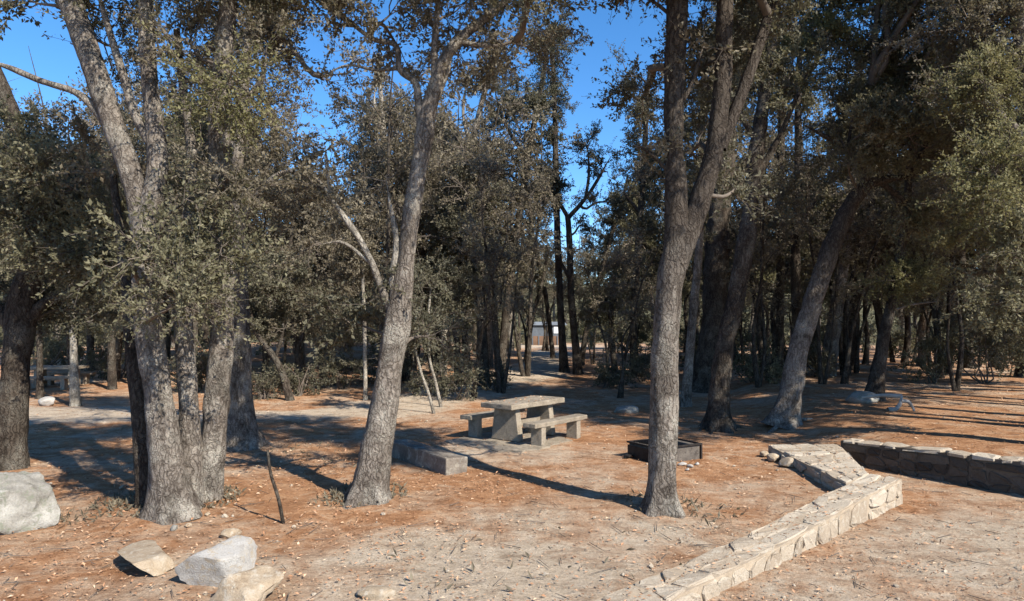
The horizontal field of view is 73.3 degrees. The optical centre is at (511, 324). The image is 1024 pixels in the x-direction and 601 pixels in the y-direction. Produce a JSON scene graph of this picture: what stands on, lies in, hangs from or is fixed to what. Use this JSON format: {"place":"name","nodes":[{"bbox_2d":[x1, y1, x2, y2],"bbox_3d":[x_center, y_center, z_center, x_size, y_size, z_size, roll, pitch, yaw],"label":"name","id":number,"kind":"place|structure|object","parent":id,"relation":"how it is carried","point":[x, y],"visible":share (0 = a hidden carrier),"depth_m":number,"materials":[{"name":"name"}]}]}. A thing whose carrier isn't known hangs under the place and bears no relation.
{"place":"outdoors","nodes":[
{"label":"outdoors","id":0,"kind":"place"},
{"bbox_2d":[29,350,572,425],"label":"path","id":1,"kind":"structure","parent":0,"point":[542,363],"depth_m":18.81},
{"bbox_2d":[0,0,1017,282],"label":"sky","id":2,"kind":"structure","parent":0,"point":[54,59],"materials":[{"name":"blue"}]},
{"bbox_2d":[0,287,1023,600],"bbox_3d":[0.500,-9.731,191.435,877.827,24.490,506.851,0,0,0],"label":"ground","id":3,"kind":"structure","parent":0,"point":[570,515],"depth_m":9.76,"materials":[{"name":"soil"}]},
{"bbox_2d":[0,471,60,534],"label":"boulder","id":4,"kind":"object","parent":3,"relation":"on","point":[28,501],"visible":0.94,"depth_m":7.89,"materials":[{"name":"stone"}]},
{"bbox_2d":[0,157,76,398],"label":"oak tree","id":5,"kind":"object","parent":3,"relation":"on","point":[39,393],"visible":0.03,"depth_m":21.06,"materials":[{"name":"green plant"}]},
{"bbox_2d":[30,333,86,365],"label":"shrub","id":6,"kind":"object","parent":3,"relation":"on","point":[52,350],"visible":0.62,"depth_m":31.22,"materials":[{"name":"green plant"}]},
{"bbox_2d":[18,132,141,406],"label":"oak tree","id":7,"kind":"object","parent":3,"relation":"on","point":[74,393],"visible":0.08,"depth_m":19.53,"materials":[{"name":"green plant"}]},
{"bbox_2d":[3,46,165,375],"bbox_3d":[-18.094,-4.559,27.445,8.560,13.757,5.110,0,0,26],"label":"oak tree","id":8,"kind":"object","parent":3,"relation":"on","point":[56,107],"visible":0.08,"depth_m":27.52,"materials":[{"name":"green plant"}]},
{"bbox_2d":[0,67,169,470],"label":"oak tree","id":9,"kind":"object","parent":3,"relation":"on","point":[29,205],"visible":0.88,"depth_m":10.64,"materials":[{"name":"green plant"}]},
{"bbox_2d":[81,335,126,380],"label":"shrub","id":10,"kind":"object","parent":3,"relation":"on","point":[102,361],"visible":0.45,"depth_m":26.36,"materials":[{"name":"green plant"}]},
{"bbox_2d":[65,103,144,389],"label":"oak tree","id":11,"kind":"object","parent":3,"relation":"on","point":[111,368],"visible":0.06,"depth_m":23.64,"materials":[{"name":"green plant"}]},
{"bbox_2d":[83,45,205,263],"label":"oak tree","id":12,"kind":"object","parent":3,"relation":"on","point":[137,85],"visible":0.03,"depth_m":25.86,"materials":[{"name":"green plant"}]},
{"bbox_2d":[117,540,175,576],"bbox_3d":[-3.612,2.293,6.745,0.453,0.207,0.976,0,0,-44],"label":"rock","id":13,"kind":"object","parent":3,"relation":"on","point":[152,558],"visible":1,"depth_m":6.54,"materials":[{"name":"stone"}]},
{"bbox_2d":[53,34,253,279],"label":"oak tree","id":14,"kind":"object","parent":3,"relation":"on","point":[94,122],"visible":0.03,"depth_m":24.20,"materials":[{"name":"green plant"}]},
{"bbox_2d":[81,6,246,381],"bbox_3d":[-14.320,-4.815,26.752,6.655,14.405,6.249,0,0,19],"label":"oak tree","id":15,"kind":"object","parent":3,"relation":"on","point":[118,355],"visible":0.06,"depth_m":25.90,"materials":[{"name":"green plant"}]},
{"bbox_2d":[0,0,349,524],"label":"multi stem oak","id":16,"kind":"object","parent":3,"relation":"on","point":[179,465],"visible":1,"depth_m":8.26,"materials":[{"name":"green plant"}]},
{"bbox_2d":[167,341,208,391],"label":"shrub","id":17,"kind":"object","parent":3,"relation":"on","point":[203,361],"visible":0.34,"depth_m":22.76,"materials":[{"name":"green plant"}]},
{"bbox_2d":[125,112,285,384],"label":"oak tree","id":18,"kind":"object","parent":3,"relation":"on","point":[166,227],"visible":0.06,"depth_m":24.07,"materials":[{"name":"green plant"}]},
{"bbox_2d":[174,535,257,586],"bbox_3d":[-2.674,2.192,6.266,0.716,0.417,0.486,0,0,-32],"label":"rock","id":19,"kind":"object","parent":3,"relation":"on","point":[215,565],"visible":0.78,"depth_m":6.12,"materials":[{"name":"stone"}]},
{"bbox_2d":[133,0,350,452],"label":"oak tree","id":20,"kind":"object","parent":3,"relation":"on","point":[244,433],"visible":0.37,"depth_m":13.08,"materials":[{"name":"green plant"}]},
{"bbox_2d":[209,565,283,600],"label":"rock","id":21,"kind":"object","parent":3,"relation":"on","point":[259,583],"visible":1,"depth_m":5.77,"materials":[{"name":"stone"}]},
{"bbox_2d":[163,75,332,339],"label":"oak tree","id":22,"kind":"object","parent":3,"relation":"on","point":[293,114],"visible":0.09,"depth_m":25.10,"materials":[{"name":"green plant"}]},
{"bbox_2d":[251,359,295,399],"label":"shrub","id":23,"kind":"object","parent":3,"relation":"on","point":[268,387],"visible":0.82,"depth_m":20.93,"materials":[{"name":"green plant"}]},
{"bbox_2d":[246,244,328,400],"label":"oak tree","id":24,"kind":"object","parent":3,"relation":"on","point":[264,311],"visible":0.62,"depth_m":20.85,"materials":[{"name":"green plant"}]},
{"bbox_2d":[252,350,333,396],"bbox_3d":[-6.977,1.720,22.262,2.456,1.765,2.398,0,0,0],"label":"shrub","id":25,"kind":"object","parent":3,"relation":"on","point":[298,385],"visible":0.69,"depth_m":22.17,"materials":[{"name":"green plant"}]},
{"bbox_2d":[249,165,344,375],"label":"oak tree","id":26,"kind":"object","parent":3,"relation":"on","point":[296,355],"visible":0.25,"depth_m":23.95,"materials":[{"name":"green plant"}]},
{"bbox_2d":[245,170,356,386],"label":"oak tree","id":27,"kind":"object","parent":3,"relation":"on","point":[301,363],"visible":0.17,"depth_m":24.82,"materials":[{"name":"green plant"}]},
{"bbox_2d":[277,207,384,385],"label":"oak tree","id":28,"kind":"object","parent":3,"relation":"on","point":[356,334],"visible":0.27,"depth_m":25.04,"materials":[{"name":"green plant"}]},
{"bbox_2d":[318,346,374,388],"bbox_3d":[-5.921,1.473,23.957,1.979,1.699,2.747,0,0,-38],"label":"shrub","id":29,"kind":"object","parent":3,"relation":"on","point":[345,364],"visible":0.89,"depth_m":23.76,"materials":[{"name":"green plant"}]},
{"bbox_2d":[305,193,392,400],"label":"oak tree","id":30,"kind":"object","parent":3,"relation":"on","point":[362,267],"visible":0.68,"depth_m":21.01,"materials":[{"name":"green plant"}]},
{"bbox_2d":[356,585,398,599],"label":"rock","id":31,"kind":"object","parent":3,"relation":"on","point":[379,592],"visible":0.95,"depth_m":5.92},
{"bbox_2d":[316,53,448,381],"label":"oak tree","id":32,"kind":"object","parent":3,"relation":"on","point":[393,114],"visible":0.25,"depth_m":26.44,"materials":[{"name":"green plant"}]},
{"bbox_2d":[321,80,452,369],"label":"oak tree","id":33,"kind":"object","parent":3,"relation":"on","point":[346,118],"visible":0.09,"depth_m":29.25,"materials":[{"name":"green plant"}]},
{"bbox_2d":[37,436,744,597],"bbox_3d":[-1.600,2.318,9.468,9.176,0.368,6.638,0,0,30],"label":"ground cover","id":34,"kind":"object","parent":3,"relation":"on","point":[113,502],"visible":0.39,"depth_m":8.83,"materials":[{"name":"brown plant"}]},
{"bbox_2d":[323,16,470,344],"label":"oak tree","id":35,"kind":"object","parent":3,"relation":"on","point":[406,118],"visible":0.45,"depth_m":24.03,"materials":[{"name":"green plant"}]},
{"bbox_2d":[189,0,616,508],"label":"oak tree","id":36,"kind":"object","parent":3,"relation":"on","point":[370,484],"visible":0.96,"depth_m":9.04,"materials":[{"name":"green plant"}]},
{"bbox_2d":[366,265,448,413],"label":"sapling","id":37,"kind":"object","parent":3,"relation":"on","point":[422,342],"visible":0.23,"depth_m":17.63,"materials":[{"name":"green plant"}]},
{"bbox_2d":[392,439,467,475],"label":"kerb block","id":38,"kind":"structure","parent":3,"relation":"on","point":[431,458],"depth_m":11.18,"materials":[{"name":"concrete"}]},
{"bbox_2d":[401,353,464,396],"bbox_3d":[-2.678,1.736,21.950,1.911,1.717,1.734,0,0,19],"label":"shrub","id":39,"kind":"object","parent":3,"relation":"on","point":[415,386],"visible":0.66,"depth_m":21.93,"materials":[{"name":"green plant"}]},
{"bbox_2d":[346,86,521,372],"bbox_3d":[-3.809,-4.520,30.305,5.620,13.694,9.416,0,0,44],"label":"oak tree","id":40,"kind":"object","parent":3,"relation":"on","point":[420,253],"visible":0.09,"depth_m":29.45,"materials":[{"name":"green plant"}]},
{"bbox_2d":[346,3,530,380],"bbox_3d":[-3.066,-5.866,26.810,6.628,16.695,7.058,0,0,-14],"label":"oak tree","id":41,"kind":"object","parent":3,"relation":"on","point":[405,377],"visible":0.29,"depth_m":25.71,"materials":[{"name":"green plant"}]},
{"bbox_2d":[405,247,475,406],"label":"sapling","id":42,"kind":"object","parent":3,"relation":"on","point":[442,304],"visible":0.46,"depth_m":19.50,"materials":[{"name":"green plant"}]},
{"bbox_2d":[415,354,491,400],"bbox_3d":[-1.788,1.703,20.896,2.376,1.685,1.957,0,0,0],"label":"shrub","id":43,"kind":"object","parent":3,"relation":"on","point":[453,387],"visible":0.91,"depth_m":20.82,"materials":[{"name":"green plant"}]},
{"bbox_2d":[353,75,556,383],"bbox_3d":[-1.943,-3.523,26.528,7.989,11.936,4.769,0,0,13],"label":"oak tree","id":44,"kind":"object","parent":3,"relation":"on","point":[510,152],"visible":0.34,"depth_m":26.15,"materials":[{"name":"green plant"}]},
{"bbox_2d":[421,181,490,381],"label":"oak tree","id":45,"kind":"object","parent":3,"relation":"on","point":[446,254],"visible":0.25,"depth_m":26.69,"materials":[{"name":"green plant"}]},
{"bbox_2d":[396,37,527,374],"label":"oak tree","id":46,"kind":"object","parent":3,"relation":"on","point":[423,251],"visible":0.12,"depth_m":29.30,"materials":[{"name":"green plant"}]},
{"bbox_2d":[421,137,529,386],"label":"oak tree","id":47,"kind":"object","parent":3,"relation":"on","point":[458,295],"visible":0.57,"depth_m":24.96,"materials":[{"name":"green plant"}]},
{"bbox_2d":[413,126,538,366],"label":"oak tree","id":48,"kind":"object","parent":3,"relation":"on","point":[490,339],"visible":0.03,"depth_m":32.84,"materials":[{"name":"green plant"}]},
{"bbox_2d":[397,28,555,386],"bbox_3d":[-1.332,-4.525,25.397,6.060,14.037,6.453,0,0,0],"label":"oak tree","id":49,"kind":"object","parent":3,"relation":"on","point":[468,148],"visible":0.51,"depth_m":24.82,"materials":[{"name":"green plant"}]},
{"bbox_2d":[428,116,566,393],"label":"oak tree","id":50,"kind":"object","parent":3,"relation":"on","point":[500,388],"visible":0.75,"depth_m":22.97,"materials":[{"name":"green plant"}]},
{"bbox_2d":[440,146,561,397],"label":"oak tree","id":51,"kind":"object","parent":3,"relation":"on","point":[475,253],"visible":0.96,"depth_m":21.16,"materials":[{"name":"green plant"}]},
{"bbox_2d":[0,246,1016,359],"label":"woods","id":52,"kind":"object","parent":3,"relation":"on","point":[897,338],"visible":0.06,"depth_m":52.18,"materials":[{"name":"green plant"}]},
{"bbox_2d":[444,432,572,452],"bbox_3d":[-0.071,2.395,13.724,2.086,0.160,2.121,0,0,37],"label":"concrete pad","id":53,"kind":"object","parent":3,"relation":"on","point":[508,446],"visible":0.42,"depth_m":13.39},
{"bbox_2d":[460,408,524,436],"bbox_3d":[-0.387,2.088,14.719,0.308,0.478,1.809,0,0,39],"label":"picnic bench","id":54,"kind":"object","parent":53,"relation":"on","point":[474,424],"visible":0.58,"depth_m":14.19,"materials":[{"name":"concrete"}]},
{"bbox_2d":[481,395,564,441],"bbox_3d":[0.250,1.928,14.201,0.808,0.757,1.810,0,0,39],"label":"picnic table","id":55,"kind":"object","parent":53,"relation":"on","point":[508,421],"visible":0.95,"depth_m":13.82,"materials":[{"name":"concrete"}]},
{"bbox_2d":[523,414,586,445],"bbox_3d":[0.886,2.107,13.684,0.308,0.478,1.809,0,0,39],"label":"picnic bench","id":56,"kind":"object","parent":53,"relation":"on","point":[538,429],"visible":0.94,"depth_m":13.44,"materials":[{"name":"concrete"}]},
{"bbox_2d":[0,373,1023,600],"bbox_3d":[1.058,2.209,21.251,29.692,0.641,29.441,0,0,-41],"label":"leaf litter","id":57,"kind":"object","parent":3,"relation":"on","point":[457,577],"visible":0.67,"depth_m":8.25,"materials":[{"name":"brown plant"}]},
{"bbox_2d":[450,0,590,368],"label":"oak tree","id":58,"kind":"object","parent":3,"relation":"on","point":[535,95],"visible":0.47,"depth_m":28.55,"materials":[{"name":"green plant"}]},
{"bbox_2d":[449,115,602,376],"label":"oak tree","id":59,"kind":"object","parent":3,"relation":"on","point":[527,371],"visible":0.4,"depth_m":28.84,"materials":[{"name":"green plant"}]},
{"bbox_2d":[509,165,563,358],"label":"oak tree","id":60,"kind":"object","parent":3,"relation":"on","point":[550,331],"visible":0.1,"depth_m":36.85,"materials":[{"name":"green plant"}]},
{"bbox_2d":[523,234,563,361],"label":"oak tree","id":61,"kind":"object","parent":3,"relation":"on","point":[540,280],"visible":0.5,"depth_m":35.16,"materials":[{"name":"green plant"}]},
{"bbox_2d":[516,15,579,372],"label":"oak tree","id":62,"kind":"object","parent":3,"relation":"on","point":[563,352],"visible":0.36,"depth_m":30.52,"materials":[{"name":"green plant"}]},
{"bbox_2d":[528,119,631,374],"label":"oak tree","id":63,"kind":"object","parent":3,"relation":"on","point":[576,357],"visible":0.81,"depth_m":29.99,"materials":[{"name":"green plant"}]},
{"bbox_2d":[556,184,653,370],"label":"oak tree","id":64,"kind":"object","parent":3,"relation":"on","point":[595,309],"visible":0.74,"depth_m":27.48,"materials":[{"name":"green plant"}]},
{"bbox_2d":[570,249,653,372],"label":"oak tree","id":65,"kind":"object","parent":3,"relation":"on","point":[581,314],"visible":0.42,"depth_m":29.25,"materials":[{"name":"green plant"}]},
{"bbox_2d":[592,350,650,387],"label":"shrub","id":66,"kind":"object","parent":3,"relation":"on","point":[604,376],"visible":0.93,"depth_m":24.87,"materials":[{"name":"green plant"}]},
{"bbox_2d":[580,175,664,364],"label":"oak tree","id":67,"kind":"object","parent":3,"relation":"on","point":[651,244],"visible":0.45,"depth_m":33.57,"materials":[{"name":"green plant"}]},
{"bbox_2d":[589,187,664,355],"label":"oak tree","id":68,"kind":"object","parent":3,"relation":"on","point":[656,258],"visible":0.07,"depth_m":38.04,"materials":[{"name":"green plant"}]},
{"bbox_2d":[603,38,664,377],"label":"oak tree","id":69,"kind":"object","parent":3,"relation":"on","point":[647,225],"visible":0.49,"depth_m":28.69,"materials":[{"name":"green plant"}]},
{"bbox_2d":[618,343,651,381],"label":"shrub","id":70,"kind":"object","parent":3,"relation":"on","point":[644,359],"visible":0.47,"depth_m":26.58,"materials":[{"name":"green plant"}]},
{"bbox_2d":[584,156,694,397],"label":"oak tree","id":71,"kind":"object","parent":3,"relation":"on","point":[622,258],"visible":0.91,"depth_m":21.74,"materials":[{"name":"green plant"}]},
{"bbox_2d":[616,111,707,363],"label":"oak tree","id":72,"kind":"object","parent":3,"relation":"on","point":[648,190],"visible":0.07,"depth_m":34.09,"materials":[{"name":"green plant"}]},
{"bbox_2d":[624,438,702,461],"bbox_3d":[2.576,2.235,11.966,1.194,0.371,0.826,0,0,-30],"label":"fire pit","id":73,"kind":"object","parent":3,"relation":"on","point":[688,450],"visible":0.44,"depth_m":11.85,"materials":[{"name":"metal"}]},
{"bbox_2d":[641,71,746,406],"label":"oak tree","id":74,"kind":"object","parent":3,"relation":"on","point":[686,394],"visible":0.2,"depth_m":19.56,"materials":[{"name":"brown plant"}]},
{"bbox_2d":[582,0,831,518],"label":"oak tree","id":75,"kind":"object","parent":3,"relation":"on","point":[684,218],"visible":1,"depth_m":8.58,"materials":[{"name":"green plant"}]},
{"bbox_2d":[642,101,817,377],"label":"oak tree","id":76,"kind":"object","parent":3,"relation":"on","point":[758,328],"visible":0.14,"depth_m":25.30,"materials":[{"name":"green plant"}]},
{"bbox_2d":[662,0,802,392],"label":"oak tree","id":77,"kind":"object","parent":3,"relation":"on","point":[714,292],"visible":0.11,"depth_m":23.34,"materials":[{"name":"brown plant"}]},
{"bbox_2d":[689,117,805,380],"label":"oak tree","id":78,"kind":"object","parent":3,"relation":"on","point":[756,284],"visible":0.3,"depth_m":24.23,"materials":[{"name":"green plant"}]},
{"bbox_2d":[594,444,902,600],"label":"stone wall","id":79,"kind":"structure","parent":3,"relation":"on","point":[705,581],"depth_m":7.75,"materials":[{"name":"stone"}]},
{"bbox_2d":[607,444,896,600],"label":"wall litter","id":80,"kind":"object","parent":79,"relation":"on","point":[770,525],"depth_m":7.78,"materials":[{"name":"brown plant"}]},
{"bbox_2d":[733,336,785,384],"bbox_3d":[8.567,1.322,23.687,2.846,2.035,1.944,0,0,0],"label":"shrub","id":81,"kind":"object","parent":3,"relation":"on","point":[772,371],"visible":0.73,"depth_m":23.46,"materials":[{"name":"green plant"}]},
{"bbox_2d":[719,117,833,387],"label":"oak tree","id":82,"kind":"object","parent":3,"relation":"on","point":[767,248],"visible":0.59,"depth_m":22.38,"materials":[{"name":"green plant"}]},
{"bbox_2d":[730,16,823,376],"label":"oak tree","id":83,"kind":"object","parent":3,"relation":"on","point":[780,336],"visible":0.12,"depth_m":25.77,"materials":[{"name":"brown plant"}]},
{"bbox_2d":[686,0,884,433],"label":"oak tree","id":84,"kind":"object","parent":3,"relation":"on","point":[717,417],"visible":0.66,"depth_m":15.02,"materials":[{"name":"brown plant"}]},
{"bbox_2d":[727,184,843,368],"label":"oak tree","id":85,"kind":"object","parent":3,"relation":"on","point":[772,321],"visible":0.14,"depth_m":28.93,"materials":[{"name":"green plant"}]},
{"bbox_2d":[785,338,842,378],"bbox_3d":[11.412,1.209,26.107,2.109,1.992,1.802,0,0,41],"label":"shrub","id":86,"kind":"object","parent":3,"relation":"on","point":[812,352],"visible":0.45,"depth_m":25.68,"materials":[{"name":"green plant"}]},
{"bbox_2d":[769,9,864,335],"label":"oak tree","id":87,"kind":"object","parent":3,"relation":"on","point":[795,273],"visible":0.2,"depth_m":24.14,"materials":[{"name":"green plant"}]},
{"bbox_2d":[767,119,885,383],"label":"oak tree","id":88,"kind":"object","parent":3,"relation":"on","point":[821,380],"visible":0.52,"depth_m":23.17,"materials":[{"name":"green plant"}]},
{"bbox_2d":[731,51,931,375],"bbox_3d":[13.306,-4.553,27.556,8.560,13.547,5.109,0,0,25],"label":"oak tree","id":89,"kind":"object","parent":3,"relation":"on","point":[842,353],"visible":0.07,"depth_m":27.11,"materials":[{"name":"brown plant"}]},
{"bbox_2d":[807,55,908,375],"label":"oak tree","id":90,"kind":"object","parent":3,"relation":"on","point":[842,275],"visible":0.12,"depth_m":26.75,"materials":[{"name":"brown plant"}]},
{"bbox_2d":[828,142,896,369],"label":"oak tree","id":91,"kind":"object","parent":3,"relation":"on","point":[853,349],"depth_m":29.80,"materials":[{"name":"brown plant"}]},
{"bbox_2d":[820,160,922,372],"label":"oak tree","id":92,"kind":"object","parent":3,"relation":"on","point":[858,341],"visible":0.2,"depth_m":28.08,"materials":[{"name":"green plant"}]},
{"bbox_2d":[801,121,947,383],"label":"oak tree","id":93,"kind":"object","parent":3,"relation":"on","point":[846,367],"visible":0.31,"depth_m":23.25,"materials":[{"name":"green plant"}]},
{"bbox_2d":[751,0,1013,432],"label":"oak tree","id":94,"kind":"object","parent":3,"relation":"on","point":[884,113],"visible":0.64,"depth_m":15.08,"materials":[{"name":"green plant"}]},
{"bbox_2d":[827,195,937,364],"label":"oak tree","id":95,"kind":"object","parent":3,"relation":"on","point":[865,359],"visible":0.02,"depth_m":33.85,"materials":[{"name":"brown plant"}]},
{"bbox_2d":[817,30,978,401],"bbox_3d":[10.778,-3.216,18.585,4.391,10.741,3.677,0,0,0],"label":"oak tree","id":96,"kind":"object","parent":3,"relation":"on","point":[920,272],"visible":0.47,"depth_m":18.42,"materials":[{"name":"green plant"}]},
{"bbox_2d":[807,11,1022,378],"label":"oak tree","id":97,"kind":"object","parent":3,"relation":"on","point":[935,313],"visible":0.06,"depth_m":25.82,"materials":[{"name":"green plant"}]},
{"bbox_2d":[876,193,979,336],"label":"oak tree","id":98,"kind":"object","parent":3,"relation":"on","point":[924,307],"visible":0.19,"depth_m":28.39,"materials":[{"name":"green plant"}]},
{"bbox_2d":[887,324,976,383],"bbox_3d":[14.921,1.057,24.223,2.958,2.204,1.692,0,0,-18],"label":"shrub","id":99,"kind":"object","parent":3,"relation":"on","point":[939,358],"visible":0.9,"depth_m":24.02,"materials":[{"name":"green plant"}]},
{"bbox_2d":[841,438,1023,495],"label":"retaining wall","id":100,"kind":"structure","parent":3,"relation":"on","point":[993,472],"depth_m":10.92,"materials":[{"name":"stone"}]},
{"bbox_2d":[884,150,994,390],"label":"oak tree","id":101,"kind":"object","parent":3,"relation":"on","point":[955,382],"visible":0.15,"depth_m":20.99,"materials":[{"name":"green plant"}]},
{"bbox_2d":[866,0,1023,376],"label":"oak tree","id":102,"kind":"object","parent":3,"relation":"on","point":[989,185],"visible":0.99,"depth_m":11.18,"materials":[{"name":"green plant"}]},
{"bbox_2d":[910,15,1022,157],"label":"oak tree","id":103,"kind":"object","parent":3,"relation":"on","point":[929,84],"visible":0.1,"depth_m":12.62,"materials":[{"name":"green plant"}]},
{"bbox_2d":[925,96,1018,367],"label":"oak tree","id":104,"kind":"object","parent":3,"relation":"on","point":[963,259],"visible":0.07,"depth_m":32.04,"materials":[{"name":"green plant"}]},
{"bbox_2d":[932,306,1023,383],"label":"shrub","id":105,"kind":"object","parent":3,"relation":"on","point":[989,357],"visible":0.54,"depth_m":23.63,"materials":[{"name":"green plant"}]},
{"bbox_2d":[708,467,1023,600],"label":"road","id":106,"kind":"structure","parent":0,"point":[963,511],"depth_m":7.39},
{"bbox_2d":[3,412,1017,600],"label":"gravel","id":107,"kind":"structure","parent":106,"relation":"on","point":[224,515],"depth_m":7.49,"materials":[{"name":"gravel"}]},
{"bbox_2d":[0,396,1023,600],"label":"fallen twigs","id":108,"kind":"object","parent":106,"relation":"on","point":[496,533],"visible":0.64,"depth_m":7.79,"materials":[{"name":"wood"}]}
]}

